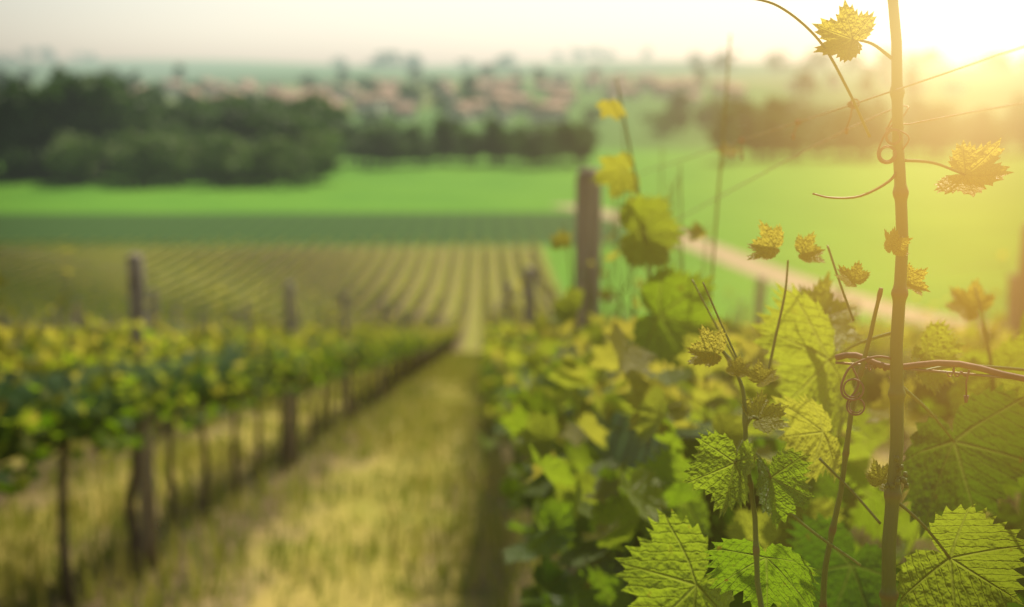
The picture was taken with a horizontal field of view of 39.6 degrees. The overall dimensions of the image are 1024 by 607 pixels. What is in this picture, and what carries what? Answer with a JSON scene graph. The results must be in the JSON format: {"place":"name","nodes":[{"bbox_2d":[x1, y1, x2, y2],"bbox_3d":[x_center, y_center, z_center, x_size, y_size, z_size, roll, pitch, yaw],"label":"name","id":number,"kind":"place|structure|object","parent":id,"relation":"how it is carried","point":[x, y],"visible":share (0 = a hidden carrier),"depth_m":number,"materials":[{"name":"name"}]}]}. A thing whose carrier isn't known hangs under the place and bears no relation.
{"place":"outdoors","nodes":[
{"label":"outdoors","id":0,"kind":"place"},
{"bbox_2d":[0,59,1023,606],"bbox_3d":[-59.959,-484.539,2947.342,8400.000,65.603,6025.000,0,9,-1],"label":"terrain","id":1,"kind":"structure","parent":0,"point":[460,201],"depth_m":243.23,"materials":[{"name":"green plant"}]},
{"bbox_2d":[0,65,352,181],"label":"woodland trees","id":2,"kind":"object","parent":1,"relation":"on","point":[142,112],"depth_m":351.18,"materials":[{"name":"green plant"}]},
{"bbox_2d":[0,252,1017,606],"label":"vine trunks","id":3,"kind":"object","parent":1,"relation":"on","point":[62,448],"visible":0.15,"depth_m":10.17,"materials":[{"name":"brown plant"}]},
{"bbox_2d":[0,349,1020,606],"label":"grass","id":4,"kind":"structure","parent":1,"relation":"on","point":[458,367],"depth_m":10.64,"materials":[{"name":"yellow plant"}]},
{"bbox_2d":[0,168,1023,573],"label":"trellis posts","id":5,"kind":"object","parent":1,"relation":"on","point":[588,224],"visible":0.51,"depth_m":8.26,"materials":[{"name":"brown wood"}]},
{"bbox_2d":[0,237,1004,606],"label":"vineyard foliage","id":6,"kind":"object","parent":5,"relation":"attached to","point":[624,441],"visible":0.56,"depth_m":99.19,"materials":[{"name":"green plant"}]},
{"bbox_2d":[0,247,1019,496],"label":"vine foliage","id":7,"kind":"object","parent":5,"relation":"attached to","point":[500,351],"visible":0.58,"depth_m":7.73,"materials":[{"name":"green plant"}]},
{"bbox_2d":[586,46,1023,378],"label":"trellis wires","id":8,"kind":"object","parent":5,"relation":"attached to","point":[941,371],"visible":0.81,"depth_m":1.22,"materials":[{"name":"grey metal"}]},
{"bbox_2d":[565,0,1023,606],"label":"vine shoots","id":9,"kind":"object","parent":8,"relation":"attached to","point":[895,476],"visible":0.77,"depth_m":1.20,"materials":[{"name":"plant"}]},
{"bbox_2d":[495,0,1023,606],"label":"vine leaves","id":10,"kind":"object","parent":9,"relation":"attached to","point":[957,490],"visible":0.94,"depth_m":1.72,"materials":[{"name":"green plant"}]},
{"bbox_2d":[738,98,1023,415],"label":"vine tendrils","id":11,"kind":"object","parent":8,"relation":"attached to","point":[871,360],"visible":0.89,"depth_m":1.20,"materials":[{"name":"plant"}]},
{"bbox_2d":[0,47,1023,139],"bbox_3d":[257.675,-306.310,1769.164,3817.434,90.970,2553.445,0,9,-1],"label":"hillside trees","id":12,"kind":"object","parent":1,"relation":"on","point":[682,113],"depth_m":940.94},
{"bbox_2d":[43,95,1023,186],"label":"valley tree line","id":13,"kind":"object","parent":1,"relation":"on","point":[519,139],"depth_m":395.80,"materials":[{"name":"green plant"}]},
{"bbox_2d":[130,72,967,123],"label":"village houses","id":14,"kind":"structure","parent":1,"relation":"on","point":[504,99],"depth_m":811.04,"materials":[{"name":"tile"}]},
{"bbox_2d":[0,243,1023,475],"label":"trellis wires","id":15,"kind":"object","parent":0,"point":[404,315],"visible":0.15,"depth_m":7.94,"materials":[{"name":"grey metal"}]},
{"bbox_2d":[0,0,1023,66],"label":"sky","id":16,"kind":"structure","parent":0,"point":[442,32],"materials":[{"name":"white"}]},
{"bbox_2d":[551,204,1004,337],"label":"dirt road","id":17,"kind":"structure","parent":0,"point":[738,260],"depth_m":180.52,"materials":[{"name":"beige soil"}]}
]}

